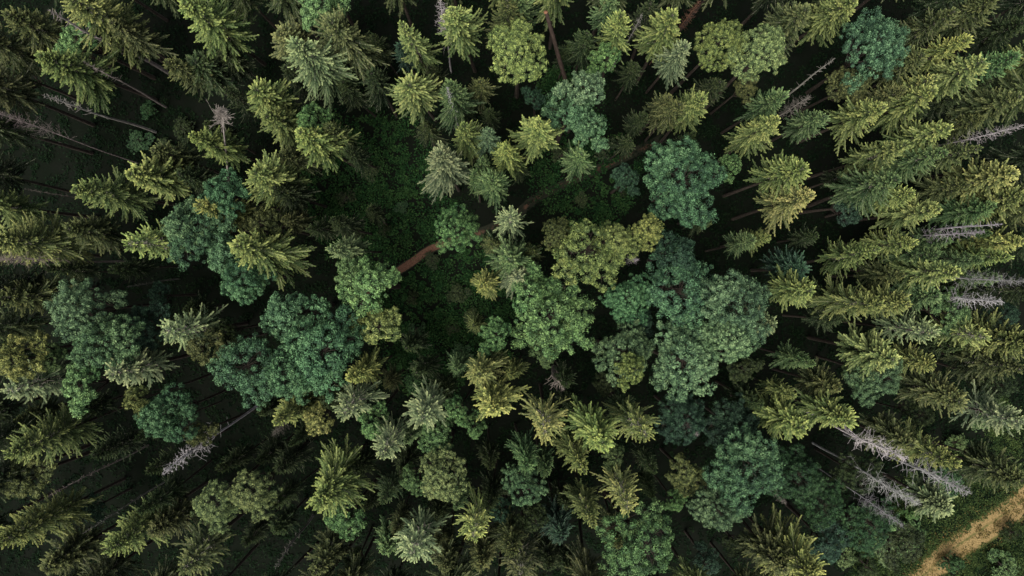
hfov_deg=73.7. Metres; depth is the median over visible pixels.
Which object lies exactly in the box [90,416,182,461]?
spruce tree
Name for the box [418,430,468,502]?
birch tree
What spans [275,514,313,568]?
dead tree
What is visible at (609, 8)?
spruce tree
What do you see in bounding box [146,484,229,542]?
spruce tree
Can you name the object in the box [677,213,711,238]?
spruce tree
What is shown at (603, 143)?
broadleaf tree
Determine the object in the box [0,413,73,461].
spruce tree
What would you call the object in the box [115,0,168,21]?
spruce tree
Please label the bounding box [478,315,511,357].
broadleaf tree
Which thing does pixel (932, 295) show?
spruce tree
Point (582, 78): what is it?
broadleaf tree
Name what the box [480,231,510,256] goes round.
spruce tree
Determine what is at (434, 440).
broadleaf tree
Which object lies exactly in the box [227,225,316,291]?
spruce tree
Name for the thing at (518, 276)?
spruce tree
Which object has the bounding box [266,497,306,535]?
spruce tree
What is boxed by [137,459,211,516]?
spruce tree
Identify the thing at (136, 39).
spruce tree
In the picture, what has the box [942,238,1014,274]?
spruce tree
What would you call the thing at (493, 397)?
spruce tree
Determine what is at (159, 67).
dead tree
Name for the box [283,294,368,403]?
broadleaf tree
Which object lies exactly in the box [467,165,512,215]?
spruce tree
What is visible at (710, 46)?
birch tree
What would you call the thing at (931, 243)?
spruce tree
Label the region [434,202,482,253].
broadleaf tree
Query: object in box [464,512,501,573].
spruce tree
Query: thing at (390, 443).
spruce tree
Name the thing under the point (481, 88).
spruce tree
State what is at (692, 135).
spruce tree
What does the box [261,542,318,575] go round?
spruce tree
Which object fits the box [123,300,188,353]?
broadleaf tree
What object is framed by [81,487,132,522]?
broadleaf tree
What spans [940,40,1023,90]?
spruce tree
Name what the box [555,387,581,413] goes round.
spruce tree
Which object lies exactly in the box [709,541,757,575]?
spruce tree
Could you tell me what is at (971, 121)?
spruce tree
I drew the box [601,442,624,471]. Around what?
broadleaf tree
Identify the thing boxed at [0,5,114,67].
spruce tree
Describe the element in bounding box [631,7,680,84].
spruce tree
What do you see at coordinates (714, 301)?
broadleaf tree
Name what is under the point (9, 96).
spruce tree
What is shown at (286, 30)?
spruce tree
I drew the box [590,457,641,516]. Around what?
spruce tree
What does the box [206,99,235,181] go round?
dead tree
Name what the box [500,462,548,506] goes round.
broadleaf tree
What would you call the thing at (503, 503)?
broadleaf tree
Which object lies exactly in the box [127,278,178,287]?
dead tree
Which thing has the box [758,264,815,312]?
spruce tree
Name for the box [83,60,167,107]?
dead tree
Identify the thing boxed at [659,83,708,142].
spruce tree
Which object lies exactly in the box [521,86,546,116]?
broadleaf tree
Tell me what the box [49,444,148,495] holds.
dead tree
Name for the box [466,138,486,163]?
spruce tree
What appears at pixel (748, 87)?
birch tree
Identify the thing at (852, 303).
spruce tree
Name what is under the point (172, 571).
spruce tree
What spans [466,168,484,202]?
spruce tree
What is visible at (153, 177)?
spruce tree
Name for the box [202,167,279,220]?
broadleaf tree
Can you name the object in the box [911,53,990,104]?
spruce tree
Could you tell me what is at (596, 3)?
spruce tree
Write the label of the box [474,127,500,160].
spruce tree
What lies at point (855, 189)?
spruce tree
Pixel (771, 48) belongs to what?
birch tree
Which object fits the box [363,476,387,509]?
spruce tree
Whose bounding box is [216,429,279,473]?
spruce tree
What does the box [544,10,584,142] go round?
dead tree
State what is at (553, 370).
dead tree
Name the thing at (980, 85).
spruce tree
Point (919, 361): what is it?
spruce tree
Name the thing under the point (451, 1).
spruce tree
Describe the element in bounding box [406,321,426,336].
shrub
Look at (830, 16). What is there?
spruce tree
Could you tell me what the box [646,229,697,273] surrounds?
broadleaf tree
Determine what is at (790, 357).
spruce tree
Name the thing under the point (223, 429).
dead tree
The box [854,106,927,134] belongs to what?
spruce tree
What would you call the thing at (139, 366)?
spruce tree
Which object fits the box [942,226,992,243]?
spruce tree
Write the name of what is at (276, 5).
spruce tree
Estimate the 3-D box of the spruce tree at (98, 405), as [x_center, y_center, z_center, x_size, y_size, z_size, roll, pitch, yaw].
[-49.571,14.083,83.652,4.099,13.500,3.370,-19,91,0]
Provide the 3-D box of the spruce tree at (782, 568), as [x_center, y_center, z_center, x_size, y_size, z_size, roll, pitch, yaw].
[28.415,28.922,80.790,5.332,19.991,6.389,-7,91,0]
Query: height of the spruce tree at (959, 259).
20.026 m
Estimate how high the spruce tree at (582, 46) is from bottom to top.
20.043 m
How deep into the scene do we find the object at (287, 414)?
74.14 m
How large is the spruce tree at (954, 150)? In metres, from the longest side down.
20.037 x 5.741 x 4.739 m
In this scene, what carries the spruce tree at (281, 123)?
on the ground at (184, 100)
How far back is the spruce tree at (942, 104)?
78.00 m
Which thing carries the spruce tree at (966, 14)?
on the ground at (184, 100)
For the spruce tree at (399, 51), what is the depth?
76.89 m
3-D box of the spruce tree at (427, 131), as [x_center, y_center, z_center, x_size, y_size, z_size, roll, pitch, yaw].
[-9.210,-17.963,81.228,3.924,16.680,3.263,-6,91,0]
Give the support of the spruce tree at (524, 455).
on the ground at (184, 100)
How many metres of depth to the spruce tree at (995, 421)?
73.79 m
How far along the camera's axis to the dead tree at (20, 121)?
72.05 m
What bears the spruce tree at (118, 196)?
on the ground at (184, 100)
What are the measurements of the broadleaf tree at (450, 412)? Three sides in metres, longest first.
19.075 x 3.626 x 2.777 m
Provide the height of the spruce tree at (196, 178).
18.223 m
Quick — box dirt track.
[906,484,1023,575]
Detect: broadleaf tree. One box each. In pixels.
[0,329,108,382]
[0,448,96,498]
[5,63,83,101]
[41,342,128,379]
[42,278,170,342]
[53,20,155,79]
[60,361,165,418]
[66,312,184,374]
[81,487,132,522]
[122,371,220,418]
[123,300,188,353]
[134,382,237,442]
[147,280,196,311]
[160,198,268,245]
[166,193,263,271]
[184,408,255,447]
[185,327,266,366]
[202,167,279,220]
[206,332,298,410]
[207,235,248,282]
[213,319,269,342]
[219,254,293,305]
[238,206,309,235]
[259,291,334,342]
[260,340,336,405]
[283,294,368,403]
[296,101,351,139]
[298,0,351,31]
[303,393,347,436]
[319,382,354,409]
[324,475,379,541]
[333,256,381,299]
[335,255,401,317]
[343,526,372,568]
[345,301,402,345]
[356,388,399,439]
[399,447,432,496]
[417,409,453,455]
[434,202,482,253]
[443,389,471,426]
[462,399,487,439]
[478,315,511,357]
[490,489,515,525]
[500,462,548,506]
[508,269,595,361]
[511,260,551,314]
[514,480,548,531]
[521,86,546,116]
[528,336,559,368]
[541,86,595,142]
[551,218,634,292]
[552,69,605,133]
[567,107,608,152]
[586,41,620,103]
[591,319,655,387]
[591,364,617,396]
[595,490,674,575]
[600,272,652,326]
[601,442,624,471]
[608,351,644,392]
[609,162,640,196]
[624,308,653,341]
[642,134,727,229]
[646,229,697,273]
[646,239,716,330]
[649,320,718,402]
[653,474,688,511]
[654,385,706,445]
[659,447,705,497]
[679,268,772,343]
[684,530,721,575]
[685,467,750,531]
[690,310,759,363]
[692,154,742,188]
[695,392,759,453]
[701,422,785,516]
[713,516,748,557]
[720,356,764,383]
[754,442,824,506]
[784,473,845,531]
[784,502,854,564]
[798,190,862,226]
[805,5,911,94]
[814,448,883,493]
[815,355,902,408]
[820,493,890,557]
[854,512,925,570]
[866,395,935,426]
[909,285,971,335]
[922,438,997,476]
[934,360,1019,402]
[943,301,1020,330]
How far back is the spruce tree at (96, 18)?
73.15 m
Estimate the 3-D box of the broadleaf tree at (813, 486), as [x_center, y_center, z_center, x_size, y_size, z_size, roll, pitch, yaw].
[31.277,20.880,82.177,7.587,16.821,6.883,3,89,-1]
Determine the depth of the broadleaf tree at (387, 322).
72.81 m
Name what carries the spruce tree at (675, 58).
on the ground at (184, 100)
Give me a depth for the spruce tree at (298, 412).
76.33 m
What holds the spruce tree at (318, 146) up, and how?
on the ground at (184, 100)
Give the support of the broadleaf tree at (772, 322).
on the ground at (184, 100)
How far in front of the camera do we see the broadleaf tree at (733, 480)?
72.21 m
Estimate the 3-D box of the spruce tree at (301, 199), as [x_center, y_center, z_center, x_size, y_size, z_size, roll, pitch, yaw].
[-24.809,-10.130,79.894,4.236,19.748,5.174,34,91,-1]
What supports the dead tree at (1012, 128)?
on the ground at (184, 100)
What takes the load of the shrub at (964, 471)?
on the ground at (184, 100)
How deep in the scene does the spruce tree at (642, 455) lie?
75.67 m
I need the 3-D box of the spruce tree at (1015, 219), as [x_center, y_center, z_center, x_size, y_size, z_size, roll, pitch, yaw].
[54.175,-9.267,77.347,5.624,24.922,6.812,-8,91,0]
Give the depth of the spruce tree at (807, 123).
77.82 m
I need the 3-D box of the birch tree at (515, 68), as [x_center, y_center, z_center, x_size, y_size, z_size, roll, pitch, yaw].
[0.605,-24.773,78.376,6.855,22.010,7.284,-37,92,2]
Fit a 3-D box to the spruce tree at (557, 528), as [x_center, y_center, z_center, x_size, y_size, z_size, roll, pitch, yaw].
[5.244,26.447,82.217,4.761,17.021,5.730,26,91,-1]
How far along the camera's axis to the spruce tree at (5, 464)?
76.56 m
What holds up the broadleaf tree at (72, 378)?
on the ground at (184, 100)
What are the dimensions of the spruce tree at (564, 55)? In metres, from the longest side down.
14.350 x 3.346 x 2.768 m
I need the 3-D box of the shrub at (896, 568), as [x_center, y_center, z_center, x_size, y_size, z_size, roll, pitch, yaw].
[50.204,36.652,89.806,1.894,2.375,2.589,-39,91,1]
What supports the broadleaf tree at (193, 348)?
on the ground at (184, 100)
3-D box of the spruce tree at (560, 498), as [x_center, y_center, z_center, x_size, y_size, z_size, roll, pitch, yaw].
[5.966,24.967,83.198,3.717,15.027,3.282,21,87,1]
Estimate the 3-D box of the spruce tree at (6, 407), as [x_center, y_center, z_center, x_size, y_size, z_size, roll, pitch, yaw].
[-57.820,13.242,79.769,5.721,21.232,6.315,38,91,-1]
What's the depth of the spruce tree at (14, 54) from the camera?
75.26 m
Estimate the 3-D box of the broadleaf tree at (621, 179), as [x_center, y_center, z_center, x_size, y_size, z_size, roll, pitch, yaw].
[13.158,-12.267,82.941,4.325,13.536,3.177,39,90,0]
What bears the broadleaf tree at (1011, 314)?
on the ground at (184, 100)
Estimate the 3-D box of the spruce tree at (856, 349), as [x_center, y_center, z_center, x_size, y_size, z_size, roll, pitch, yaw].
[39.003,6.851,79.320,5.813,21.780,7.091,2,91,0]
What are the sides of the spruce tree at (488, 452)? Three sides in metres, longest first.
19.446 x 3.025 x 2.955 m
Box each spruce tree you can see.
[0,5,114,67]
[0,23,71,81]
[0,59,95,126]
[0,104,93,154]
[0,151,76,197]
[0,187,98,228]
[0,208,122,274]
[0,223,101,269]
[0,265,97,309]
[0,271,111,316]
[0,306,104,345]
[0,340,104,408]
[0,342,72,383]
[0,384,76,423]
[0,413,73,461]
[0,443,91,502]
[0,477,125,549]
[0,485,66,544]
[1,402,126,467]
[13,395,85,425]
[34,47,157,117]
[37,511,137,575]
[41,259,122,282]
[44,544,132,575]
[54,0,82,23]
[60,0,169,71]
[60,212,164,257]
[70,165,177,223]
[78,389,140,419]
[78,516,189,575]
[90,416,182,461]
[100,481,207,556]
[104,337,203,391]
[107,17,178,64]
[107,254,179,282]
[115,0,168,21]
[120,218,208,263]
[124,151,223,207]
[133,401,220,441]
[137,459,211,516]
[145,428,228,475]
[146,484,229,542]
[148,545,210,575]
[149,139,225,182]
[150,0,209,23]
[157,303,248,351]
[163,56,227,101]
[171,507,244,575]
[174,163,241,195]
[178,0,266,71]
[182,290,224,320]
[185,46,244,104]
[188,125,262,171]
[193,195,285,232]
[202,120,256,153]
[211,542,259,575]
[214,46,262,91]
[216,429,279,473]
[224,0,278,29]
[224,86,261,122]
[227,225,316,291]
[241,507,280,547]
[242,145,311,220]
[246,76,308,132]
[255,429,298,465]
[256,392,294,416]
[257,101,307,154]
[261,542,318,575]
[265,0,320,40]
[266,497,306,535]
[268,465,320,510]
[269,11,322,78]
[269,180,326,216]
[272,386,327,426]
[272,428,323,473]
[277,144,322,177]
[279,61,322,101]
[280,210,315,234]
[282,35,358,111]
[289,413,325,446]
[294,120,359,175]
[295,381,335,414]
[298,532,360,575]
[304,214,339,241]
[304,516,355,575]
[305,433,377,519]
[308,4,395,84]
[321,0,353,26]
[322,120,363,156]
[325,234,381,262]
[328,213,371,239]
[332,370,389,422]
[336,78,375,117]
[337,529,377,575]
[342,143,375,176]
[345,346,392,387]
[350,437,383,477]
[359,66,397,117]
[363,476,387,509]
[365,202,387,226]
[367,33,398,76]
[370,405,412,461]
[373,469,403,504]
[373,515,403,556]
[379,539,416,575]
[381,363,404,390]
[384,0,415,34]
[384,68,444,124]
[387,491,415,534]
[391,40,416,74]
[391,489,452,563]
[393,435,422,477]
[397,20,442,75]
[399,329,432,354]
[402,374,463,431]
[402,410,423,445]
[408,352,444,378]
[414,120,450,147]
[417,140,481,204]
[424,63,448,94]
[425,495,458,521]
[427,511,465,572]
[427,535,479,575]
[428,371,458,397]
[433,509,455,546]
[435,5,487,72]
[435,78,485,135]
[439,0,462,13]
[446,350,473,377]
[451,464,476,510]
[452,119,484,166]
[452,480,493,542]
[457,96,480,123]
[462,346,510,394]
[463,309,487,334]
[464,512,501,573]
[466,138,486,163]
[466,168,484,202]
[467,76,501,113]
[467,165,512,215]
[470,266,502,300]
[471,368,531,421]
[473,153,494,171]
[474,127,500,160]
[476,425,499,469]
[478,459,510,510]
[479,105,502,135]
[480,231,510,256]
[482,0,532,67]
[484,230,542,281]
[484,490,532,557]
[488,0,503,19]
[491,139,526,179]
[493,0,541,58]
[493,205,533,243]
[494,548,502,575]
[496,265,532,299]
[499,510,544,575]
[503,354,529,380]
[504,423,541,473]
[506,114,564,164]
[509,159,531,185]
[518,383,570,445]
[522,242,543,261]
[524,520,562,570]
[527,553,547,575]
[530,433,553,477]
[532,480,574,544]
[533,0,573,49]
[546,479,571,509]
[548,424,588,475]
[551,40,575,79]
[552,359,577,389]
[553,542,576,574]
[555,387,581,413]
[557,141,595,182]
[558,28,599,83]
[558,393,619,453]
[560,465,602,528]
[565,521,606,575]
[586,0,619,49]
[586,0,626,38]
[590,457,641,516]
[593,9,632,77]
[595,493,629,549]
[602,391,661,442]
[605,390,635,422]
[610,134,635,164]
[612,59,645,100]
[622,108,648,139]
[623,0,660,61]
[626,430,657,474]
[630,451,657,500]
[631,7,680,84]
[632,546,661,575]
[640,90,673,135]
[644,99,686,141]
[645,38,691,93]
[656,0,697,11]
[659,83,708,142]
[659,529,710,575]
[663,130,695,163]
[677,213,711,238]
[680,0,727,31]
[687,77,727,108]
[705,229,756,259]
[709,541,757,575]
[715,379,764,409]
[717,114,781,162]
[720,86,789,133]
[720,226,770,256]
[722,149,812,200]
[729,388,808,442]
[731,179,815,236]
[735,509,793,575]
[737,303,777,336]
[738,0,797,26]
[739,0,810,58]
[740,372,796,400]
[741,503,829,575]
[749,554,788,575]
[750,244,811,284]
[752,339,815,370]
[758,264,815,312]
[766,108,830,144]
[771,356,842,397]
[776,0,857,54]
[776,222,818,248]
[782,304,843,334]
[793,387,858,430]
[795,96,888,155]
[798,273,885,322]
[803,236,880,279]
[806,139,911,179]
[806,319,902,380]
[807,164,901,219]
[808,167,865,190]
[809,0,828,13]
[821,276,912,321]
[824,82,907,126]
[824,183,915,219]
[831,44,926,100]
[831,257,905,290]
[832,227,918,263]
[835,407,917,455]
[836,82,938,139]
[840,193,942,233]
[840,309,940,344]
[845,234,942,268]
[846,0,903,18]
[849,252,961,299]
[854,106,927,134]
[855,278,942,314]
[856,307,920,327]
[856,415,962,470]
[860,6,960,65]
[861,144,947,184]
[872,0,966,43]
[872,32,973,87]
[872,73,939,94]
[874,223,953,250]
[875,247,984,274]
[877,118,953,158]
[877,360,968,417]
[881,471,957,520]
[885,339,936,375]
[886,333,965,359]
[889,282,969,300]
[895,305,991,350]
[904,379,1023,436]
[907,139,983,182]
[909,174,971,205]
[910,265,1001,289]
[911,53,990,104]
[911,345,1023,386]
[914,303,1023,361]
[916,155,1020,207]
[917,193,997,234]
[918,92,962,122]
[919,85,1023,143]
[921,0,999,51]
[923,320,1023,361]
[923,438,1023,493]
[924,8,1023,67]
[928,138,1023,187]
[929,177,1023,231]
[933,113,985,144]
[937,176,1023,230]
[939,225,1023,253]
[939,271,1023,313]
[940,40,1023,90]
[940,282,982,303]
[941,78,993,114]
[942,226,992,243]
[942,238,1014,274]
[945,0,1023,44]
[947,222,1023,267]
[951,50,1021,88]
[956,64,1023,135]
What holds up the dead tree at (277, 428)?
on the ground at (184, 100)
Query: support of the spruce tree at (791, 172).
on the ground at (184, 100)
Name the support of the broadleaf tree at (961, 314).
on the ground at (184, 100)
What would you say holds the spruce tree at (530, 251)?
on the ground at (184, 100)
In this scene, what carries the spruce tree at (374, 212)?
on the ground at (184, 100)
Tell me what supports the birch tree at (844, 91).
on the ground at (184, 100)
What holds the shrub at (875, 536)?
on the ground at (184, 100)
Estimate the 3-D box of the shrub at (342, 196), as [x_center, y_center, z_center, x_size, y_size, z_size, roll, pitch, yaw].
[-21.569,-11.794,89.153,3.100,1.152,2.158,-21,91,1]
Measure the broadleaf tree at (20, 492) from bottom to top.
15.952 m
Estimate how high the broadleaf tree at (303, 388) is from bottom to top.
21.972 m
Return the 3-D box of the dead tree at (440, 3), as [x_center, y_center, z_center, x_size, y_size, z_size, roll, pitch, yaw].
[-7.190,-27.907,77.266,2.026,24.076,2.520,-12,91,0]
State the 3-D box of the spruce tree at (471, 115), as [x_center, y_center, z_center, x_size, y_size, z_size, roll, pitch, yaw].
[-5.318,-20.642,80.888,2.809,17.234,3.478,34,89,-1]
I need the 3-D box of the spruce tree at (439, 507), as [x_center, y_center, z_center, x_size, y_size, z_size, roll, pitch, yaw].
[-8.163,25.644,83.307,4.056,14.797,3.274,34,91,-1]
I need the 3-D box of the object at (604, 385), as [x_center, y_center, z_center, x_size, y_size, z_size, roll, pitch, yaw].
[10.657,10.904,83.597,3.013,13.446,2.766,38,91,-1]
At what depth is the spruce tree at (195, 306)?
81.27 m
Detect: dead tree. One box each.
[0,110,137,163]
[0,249,124,272]
[25,189,87,199]
[41,93,156,132]
[48,8,168,74]
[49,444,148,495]
[82,482,164,533]
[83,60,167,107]
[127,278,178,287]
[162,403,261,474]
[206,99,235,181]
[271,422,289,435]
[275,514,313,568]
[435,0,451,72]
[446,88,459,131]
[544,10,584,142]
[545,365,563,389]
[612,14,641,69]
[649,0,699,64]
[779,94,813,117]
[787,58,834,95]
[806,412,907,462]
[809,461,902,527]
[812,442,920,507]
[843,433,969,495]
[864,227,984,241]
[885,221,1001,237]
[889,282,1004,309]
[913,269,1023,290]
[939,123,1023,147]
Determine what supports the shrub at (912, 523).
on the ground at (184, 100)
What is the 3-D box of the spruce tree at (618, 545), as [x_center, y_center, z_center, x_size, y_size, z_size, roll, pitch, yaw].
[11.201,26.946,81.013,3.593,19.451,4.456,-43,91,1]
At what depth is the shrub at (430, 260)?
89.27 m
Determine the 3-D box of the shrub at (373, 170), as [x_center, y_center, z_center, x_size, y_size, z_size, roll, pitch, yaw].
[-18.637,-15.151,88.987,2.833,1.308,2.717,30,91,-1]
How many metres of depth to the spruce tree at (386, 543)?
78.21 m
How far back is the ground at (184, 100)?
89.99 m
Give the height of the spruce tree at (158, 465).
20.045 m
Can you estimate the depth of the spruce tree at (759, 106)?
73.36 m
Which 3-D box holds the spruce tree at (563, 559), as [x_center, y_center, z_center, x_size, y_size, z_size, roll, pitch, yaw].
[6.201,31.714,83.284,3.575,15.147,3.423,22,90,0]
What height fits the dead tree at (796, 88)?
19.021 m
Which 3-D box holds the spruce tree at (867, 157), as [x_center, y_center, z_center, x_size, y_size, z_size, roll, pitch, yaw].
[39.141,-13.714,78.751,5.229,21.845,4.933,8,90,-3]
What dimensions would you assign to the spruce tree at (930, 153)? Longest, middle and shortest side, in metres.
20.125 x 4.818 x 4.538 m
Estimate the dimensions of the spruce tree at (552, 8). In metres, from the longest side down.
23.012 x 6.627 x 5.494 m
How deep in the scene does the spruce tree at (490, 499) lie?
76.88 m
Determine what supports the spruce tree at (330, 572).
on the ground at (184, 100)
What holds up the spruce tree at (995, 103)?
on the ground at (184, 100)
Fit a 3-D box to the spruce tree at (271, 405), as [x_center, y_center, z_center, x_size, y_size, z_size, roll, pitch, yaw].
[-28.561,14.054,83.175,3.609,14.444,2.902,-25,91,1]
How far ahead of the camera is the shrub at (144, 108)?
88.31 m
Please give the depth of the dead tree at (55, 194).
76.58 m
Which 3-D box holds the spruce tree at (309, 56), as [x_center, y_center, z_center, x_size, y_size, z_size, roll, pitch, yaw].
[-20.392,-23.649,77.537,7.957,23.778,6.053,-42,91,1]
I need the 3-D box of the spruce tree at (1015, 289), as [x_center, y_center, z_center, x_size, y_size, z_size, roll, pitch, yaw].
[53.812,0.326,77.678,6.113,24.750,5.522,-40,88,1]
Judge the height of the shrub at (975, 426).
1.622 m
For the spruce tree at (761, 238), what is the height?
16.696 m
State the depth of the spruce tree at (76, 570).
78.61 m
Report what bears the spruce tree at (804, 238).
on the ground at (184, 100)
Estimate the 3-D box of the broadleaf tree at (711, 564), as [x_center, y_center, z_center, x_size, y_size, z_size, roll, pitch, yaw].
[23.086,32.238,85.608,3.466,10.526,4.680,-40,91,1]
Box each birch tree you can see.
[190,461,262,534]
[223,441,306,523]
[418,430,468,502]
[486,18,548,98]
[541,216,573,252]
[599,222,642,257]
[624,212,664,251]
[669,17,747,94]
[702,23,786,109]
[709,72,758,114]
[795,66,871,115]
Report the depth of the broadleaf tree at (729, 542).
81.55 m
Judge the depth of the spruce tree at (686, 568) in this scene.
76.65 m
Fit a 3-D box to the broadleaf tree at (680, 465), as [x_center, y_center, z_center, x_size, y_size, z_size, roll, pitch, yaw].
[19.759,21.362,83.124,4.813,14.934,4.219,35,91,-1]
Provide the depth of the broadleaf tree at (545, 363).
75.39 m
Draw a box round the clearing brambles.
[300,62,645,396]
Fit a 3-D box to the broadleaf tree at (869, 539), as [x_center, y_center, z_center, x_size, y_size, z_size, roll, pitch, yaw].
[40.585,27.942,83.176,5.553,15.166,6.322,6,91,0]
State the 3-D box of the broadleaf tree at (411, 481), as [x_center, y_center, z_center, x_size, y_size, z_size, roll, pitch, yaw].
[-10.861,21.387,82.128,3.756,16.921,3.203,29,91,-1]
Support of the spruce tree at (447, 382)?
on the ground at (184, 100)
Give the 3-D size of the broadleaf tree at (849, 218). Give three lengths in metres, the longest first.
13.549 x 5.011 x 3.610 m
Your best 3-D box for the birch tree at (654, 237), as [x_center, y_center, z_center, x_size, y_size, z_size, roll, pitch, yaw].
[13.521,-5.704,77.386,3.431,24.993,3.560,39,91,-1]
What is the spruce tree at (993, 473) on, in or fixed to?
on the ground at (184, 100)
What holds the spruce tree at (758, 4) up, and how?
on the ground at (184, 100)
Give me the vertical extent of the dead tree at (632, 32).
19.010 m
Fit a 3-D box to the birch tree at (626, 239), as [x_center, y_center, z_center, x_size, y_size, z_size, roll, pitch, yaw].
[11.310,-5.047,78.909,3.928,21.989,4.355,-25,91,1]
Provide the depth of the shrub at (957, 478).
88.97 m
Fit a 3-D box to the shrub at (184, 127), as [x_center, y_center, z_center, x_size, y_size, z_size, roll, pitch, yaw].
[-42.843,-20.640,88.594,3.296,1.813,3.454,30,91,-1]
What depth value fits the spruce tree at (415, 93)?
70.06 m
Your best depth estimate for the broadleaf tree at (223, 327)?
75.39 m
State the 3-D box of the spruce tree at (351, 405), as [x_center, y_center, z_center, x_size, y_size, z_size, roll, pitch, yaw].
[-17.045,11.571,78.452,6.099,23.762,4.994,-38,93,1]
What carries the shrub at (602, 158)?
on the ground at (184, 100)
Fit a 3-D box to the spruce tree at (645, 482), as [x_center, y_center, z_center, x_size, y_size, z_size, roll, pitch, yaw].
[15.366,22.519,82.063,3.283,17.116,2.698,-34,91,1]
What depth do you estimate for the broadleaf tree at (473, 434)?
72.80 m
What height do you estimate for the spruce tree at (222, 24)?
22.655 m
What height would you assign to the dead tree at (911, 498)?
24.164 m
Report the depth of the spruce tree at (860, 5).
82.93 m
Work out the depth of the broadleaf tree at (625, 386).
69.54 m
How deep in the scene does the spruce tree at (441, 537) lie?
79.26 m
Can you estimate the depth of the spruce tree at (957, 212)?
75.84 m
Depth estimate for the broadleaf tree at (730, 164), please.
72.44 m
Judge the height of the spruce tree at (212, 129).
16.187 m
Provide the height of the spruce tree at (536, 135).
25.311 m
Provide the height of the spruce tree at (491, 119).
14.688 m
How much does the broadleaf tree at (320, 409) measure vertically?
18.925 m
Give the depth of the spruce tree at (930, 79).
72.44 m
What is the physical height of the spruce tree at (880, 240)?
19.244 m
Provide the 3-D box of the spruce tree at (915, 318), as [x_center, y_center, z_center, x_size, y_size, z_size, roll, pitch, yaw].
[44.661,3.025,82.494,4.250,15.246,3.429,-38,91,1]
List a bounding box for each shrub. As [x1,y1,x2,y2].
[126,129,154,154]
[140,100,158,119]
[157,137,173,161]
[173,115,195,144]
[334,188,355,206]
[350,227,365,239]
[362,161,380,183]
[394,200,408,213]
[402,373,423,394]
[406,288,418,304]
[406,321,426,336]
[424,251,440,269]
[445,281,472,303]
[450,341,471,355]
[463,306,478,321]
[550,148,569,162]
[573,191,587,208]
[594,136,616,164]
[617,187,626,197]
[828,543,857,570]
[836,503,858,527]
[853,550,878,575]
[856,496,900,528]
[864,528,883,544]
[870,538,909,568]
[882,517,926,554]
[885,561,901,575]
[898,506,919,519]
[927,471,948,495]
[932,466,964,499]
[936,550,965,573]
[944,433,968,451]
[945,459,984,486]
[970,411,990,431]
[986,548,1020,575]
[997,520,1022,542]
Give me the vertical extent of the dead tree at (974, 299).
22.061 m
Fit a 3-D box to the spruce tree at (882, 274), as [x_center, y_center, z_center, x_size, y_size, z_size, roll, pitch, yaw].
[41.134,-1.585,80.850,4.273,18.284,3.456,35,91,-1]
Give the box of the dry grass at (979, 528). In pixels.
[896,485,1023,575]
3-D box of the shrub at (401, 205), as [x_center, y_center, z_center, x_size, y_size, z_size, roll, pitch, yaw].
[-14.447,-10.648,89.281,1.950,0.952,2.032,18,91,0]
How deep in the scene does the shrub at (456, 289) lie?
89.05 m
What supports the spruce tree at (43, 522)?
on the ground at (184, 100)
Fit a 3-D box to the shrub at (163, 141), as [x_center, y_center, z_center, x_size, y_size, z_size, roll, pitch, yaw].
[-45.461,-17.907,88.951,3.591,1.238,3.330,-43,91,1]
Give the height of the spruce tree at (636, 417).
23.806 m
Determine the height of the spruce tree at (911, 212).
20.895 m
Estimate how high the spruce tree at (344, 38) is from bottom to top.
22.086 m
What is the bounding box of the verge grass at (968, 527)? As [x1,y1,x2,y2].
[845,396,1023,575]
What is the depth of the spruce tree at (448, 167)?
70.89 m
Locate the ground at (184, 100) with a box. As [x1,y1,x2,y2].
[0,0,1023,575]
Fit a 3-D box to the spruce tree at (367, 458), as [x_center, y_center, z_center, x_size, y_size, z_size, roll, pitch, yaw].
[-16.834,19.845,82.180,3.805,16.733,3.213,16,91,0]
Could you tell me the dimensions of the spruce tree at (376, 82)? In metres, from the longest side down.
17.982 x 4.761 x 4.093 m
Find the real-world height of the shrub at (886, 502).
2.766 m
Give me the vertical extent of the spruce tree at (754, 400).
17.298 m
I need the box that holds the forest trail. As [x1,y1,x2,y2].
[364,133,666,294]
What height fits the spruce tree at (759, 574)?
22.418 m
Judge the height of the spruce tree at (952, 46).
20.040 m
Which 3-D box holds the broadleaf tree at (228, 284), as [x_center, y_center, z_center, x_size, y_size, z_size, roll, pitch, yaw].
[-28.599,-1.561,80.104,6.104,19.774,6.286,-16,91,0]
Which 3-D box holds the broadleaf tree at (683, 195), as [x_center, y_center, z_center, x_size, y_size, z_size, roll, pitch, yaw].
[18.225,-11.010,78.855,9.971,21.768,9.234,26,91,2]
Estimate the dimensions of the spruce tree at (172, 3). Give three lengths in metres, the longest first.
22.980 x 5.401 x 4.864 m
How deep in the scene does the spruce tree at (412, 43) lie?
73.48 m
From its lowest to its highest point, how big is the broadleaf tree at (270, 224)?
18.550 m
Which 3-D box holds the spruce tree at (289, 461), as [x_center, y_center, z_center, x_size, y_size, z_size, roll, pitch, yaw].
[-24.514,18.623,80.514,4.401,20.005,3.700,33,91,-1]
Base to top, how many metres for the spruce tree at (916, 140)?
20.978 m
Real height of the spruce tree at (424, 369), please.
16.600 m
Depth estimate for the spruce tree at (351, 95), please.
77.67 m
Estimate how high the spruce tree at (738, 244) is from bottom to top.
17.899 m
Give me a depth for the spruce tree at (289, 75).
78.92 m
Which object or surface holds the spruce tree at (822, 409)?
on the ground at (184, 100)
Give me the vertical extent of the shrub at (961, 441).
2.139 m
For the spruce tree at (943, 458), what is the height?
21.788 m
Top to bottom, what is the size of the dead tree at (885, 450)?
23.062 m
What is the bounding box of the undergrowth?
[0,0,1023,575]
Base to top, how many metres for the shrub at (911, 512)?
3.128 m
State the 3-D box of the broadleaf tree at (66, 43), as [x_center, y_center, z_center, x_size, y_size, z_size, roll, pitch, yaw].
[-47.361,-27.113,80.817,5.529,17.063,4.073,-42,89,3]

